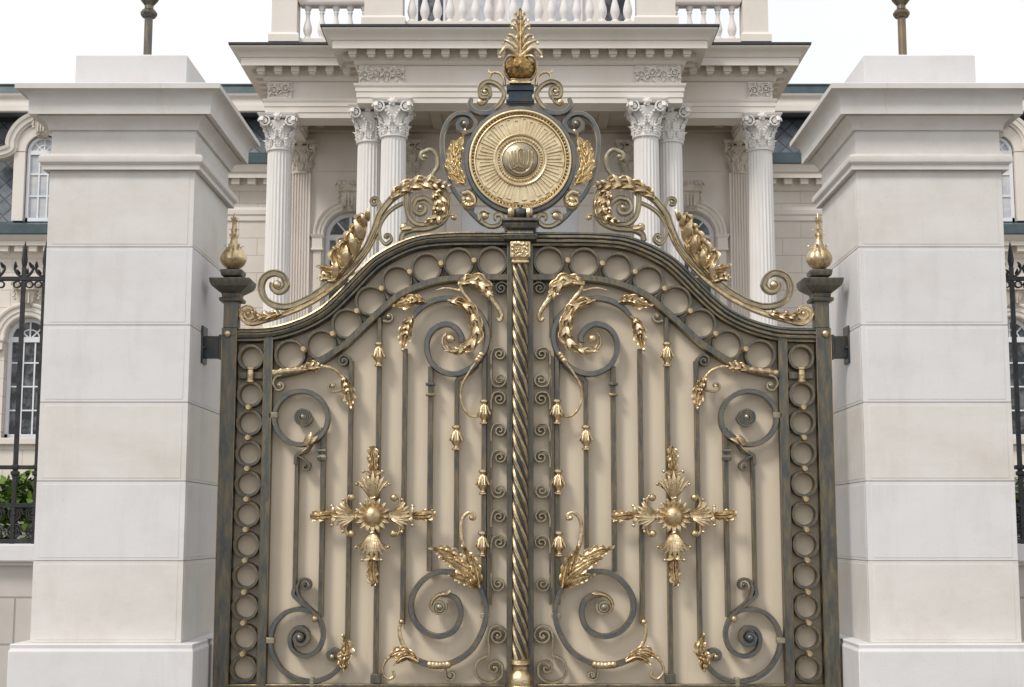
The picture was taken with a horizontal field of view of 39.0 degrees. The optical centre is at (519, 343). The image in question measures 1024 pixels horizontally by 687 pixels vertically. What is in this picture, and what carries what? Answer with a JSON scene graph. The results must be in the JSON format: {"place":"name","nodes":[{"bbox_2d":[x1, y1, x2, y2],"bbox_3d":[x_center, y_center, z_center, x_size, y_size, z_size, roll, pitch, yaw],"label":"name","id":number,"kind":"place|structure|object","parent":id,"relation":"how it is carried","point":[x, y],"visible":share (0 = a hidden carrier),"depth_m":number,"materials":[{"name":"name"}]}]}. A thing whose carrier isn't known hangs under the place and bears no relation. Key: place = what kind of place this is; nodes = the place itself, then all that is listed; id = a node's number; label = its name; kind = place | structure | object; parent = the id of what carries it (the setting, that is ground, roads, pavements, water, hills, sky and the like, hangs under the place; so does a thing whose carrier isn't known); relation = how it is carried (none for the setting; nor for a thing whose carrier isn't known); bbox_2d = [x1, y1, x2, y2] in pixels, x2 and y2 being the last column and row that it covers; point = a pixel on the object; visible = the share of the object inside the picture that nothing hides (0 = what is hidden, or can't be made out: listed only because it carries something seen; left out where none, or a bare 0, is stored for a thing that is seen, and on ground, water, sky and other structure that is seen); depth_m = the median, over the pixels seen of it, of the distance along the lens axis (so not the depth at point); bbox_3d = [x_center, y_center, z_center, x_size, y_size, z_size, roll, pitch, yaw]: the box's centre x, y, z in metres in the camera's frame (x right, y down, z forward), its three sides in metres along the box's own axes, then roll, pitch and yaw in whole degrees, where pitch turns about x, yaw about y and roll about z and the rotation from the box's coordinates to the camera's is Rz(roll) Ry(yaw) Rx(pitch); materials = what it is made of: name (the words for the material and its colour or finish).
{"place":"outdoors","nodes":[
{"label":"outdoors","id":0,"kind":"place"},
{"bbox_2d":[0,0,1023,83],"label":"sky","id":1,"kind":"structure","parent":0,"point":[41,41],"materials":[{"name":"white"}]},
{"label":"driveway","id":2,"kind":"structure","parent":0,"visible":0},
{"bbox_2d":[7,55,259,686],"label":"gate pillar","id":3,"kind":"structure","parent":2,"relation":"on","point":[144,157],"depth_m":11.15,"materials":[{"name":"stone"}]},
{"bbox_2d":[140,0,158,54],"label":"lamp post","id":4,"kind":"object","parent":3,"relation":"on","point":[148,12],"visible":0.74,"depth_m":12.09,"materials":[{"name":"metal"}]},
{"bbox_2d":[200,148,512,686],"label":"gate leaf","id":5,"kind":"object","parent":3,"relation":"attached to","point":[364,530],"visible":1,"depth_m":11.51,"materials":[{"name":"metal"}]},
{"bbox_2d":[440,8,600,686],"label":"post","id":6,"kind":"object","parent":2,"relation":"on","point":[520,160],"visible":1,"depth_m":11.70,"materials":[{"name":"metal"}]},
{"bbox_2d":[790,55,1023,686],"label":"gate pillar","id":7,"kind":"structure","parent":2,"relation":"on","point":[906,158],"depth_m":11.15,"materials":[{"name":"stone"}]},
{"bbox_2d":[528,148,849,686],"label":"gate leaf","id":8,"kind":"object","parent":7,"relation":"attached to","point":[682,527],"visible":1,"depth_m":11.51,"materials":[{"name":"metal"}]},
{"bbox_2d":[891,0,909,54],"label":"lamp post","id":9,"kind":"object","parent":7,"relation":"on","point":[901,13],"visible":0.81,"depth_m":12.09,"materials":[{"name":"brown metal"}]},
{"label":"ground","id":10,"kind":"structure","parent":0,"visible":0},
{"bbox_2d":[0,469,33,538],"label":"shrub","id":11,"kind":"object","parent":10,"relation":"on","point":[24,495],"visible":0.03,"depth_m":12.67,"materials":[{"name":"green plant"}]},
{"bbox_2d":[0,543,33,686],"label":"garden wall","id":12,"kind":"structure","parent":10,"relation":"on","point":[16,570],"depth_m":11.23,"materials":[{"name":"stone"}]},
{"bbox_2d":[0,241,46,543],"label":"spear fence","id":13,"kind":"object","parent":12,"relation":"on","point":[25,277],"visible":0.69,"depth_m":11.67,"materials":[{"name":"black metal"}]},
{"bbox_2d":[0,0,1023,538],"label":"mansion","id":14,"kind":"structure","parent":10,"relation":"on","point":[702,122],"depth_m":31.80,"materials":[{"name":"white stone"}]},
{"bbox_2d":[3,318,39,437],"bbox_3d":[-12.371,0.871,36.418,1.090,3.054,0.100,0,-7,0],"label":"window","id":15,"kind":"structure","parent":14,"relation":"in","point":[29,390],"depth_m":36.41,"materials":[{"name":"white paint"}]},
{"bbox_2d":[24,137,51,221],"bbox_3d":[-12.071,-4.169,36.655,0.847,2.211,0.100,0,-7,0],"label":"window","id":16,"kind":"structure","parent":14,"relation":"in","point":[37,180],"depth_m":36.64,"materials":[{"name":"white paint"}]},
{"bbox_2d":[324,213,355,303],"bbox_3d":[-3.963,-0.395,33.577,1.174,5.381,0.100,0,-7,0],"label":"window","id":17,"kind":"structure","parent":14,"relation":"in","point":[336,229],"depth_m":33.84,"materials":[{"name":"white paint"}]},
{"bbox_2d":[416,0,445,20],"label":"window","id":18,"kind":"structure","parent":14,"relation":"in","point":[418,2],"depth_m":34.81,"materials":[{"name":"white paint"}]},
{"bbox_2d":[465,0,485,20],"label":"window","id":19,"kind":"structure","parent":14,"relation":"in","point":[468,2],"depth_m":34.81,"materials":[{"name":"white paint"}]},
{"bbox_2d":[462,206,577,231],"bbox_3d":[0.000,0.023,33.228,2.700,6.463,0.065,0,-7,0],"label":"door","id":20,"kind":"structure","parent":14,"relation":"in","point":[469,224],"depth_m":33.58,"materials":[{"name":"white paint"}]},
{"bbox_2d":[507,0,536,20],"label":"window","id":21,"kind":"structure","parent":14,"relation":"in","point":[532,3],"depth_m":34.81,"materials":[{"name":"white paint"}]},
{"bbox_2d":[554,0,582,20],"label":"window","id":22,"kind":"structure","parent":14,"relation":"in","point":[570,3],"depth_m":34.81,"materials":[{"name":"white paint"}]},
{"bbox_2d":[598,0,624,20],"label":"window","id":23,"kind":"structure","parent":14,"relation":"in","point":[608,3],"depth_m":34.81,"materials":[{"name":"white paint"}]},
{"bbox_2d":[684,213,715,296],"bbox_3d":[3.963,-0.395,33.577,1.174,5.381,0.100,0,-7,0],"label":"window","id":24,"kind":"structure","parent":14,"relation":"in","point":[704,226],"depth_m":33.84,"materials":[{"name":"white paint"}]},
{"bbox_2d":[999,138,1015,221],"bbox_3d":[12.071,-4.169,36.655,0.847,2.211,0.100,0,-7,0],"label":"window","id":25,"kind":"structure","parent":14,"relation":"in","point":[1005,148],"depth_m":36.62,"materials":[{"name":"white paint"}]},
{"bbox_2d":[1008,318,1023,437],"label":"window","id":26,"kind":"structure","parent":14,"relation":"in","point":[1019,325],"depth_m":36.45,"materials":[{"name":"white paint"}]},
{"bbox_2d":[1015,475,1023,538],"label":"shrub","id":27,"kind":"object","parent":10,"relation":"on","point":[1016,497],"visible":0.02,"depth_m":12.36,"materials":[{"name":"green plant"}]},
{"bbox_2d":[1017,543,1023,639],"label":"garden wall","id":28,"kind":"structure","parent":10,"relation":"on","point":[1021,564],"depth_m":11.23,"materials":[{"name":"stone"}]},
{"bbox_2d":[1005,242,1023,543],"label":"spear fence","id":29,"kind":"object","parent":28,"relation":"on","point":[1011,277],"visible":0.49,"depth_m":11.70,"materials":[{"name":"black metal"}]}
]}

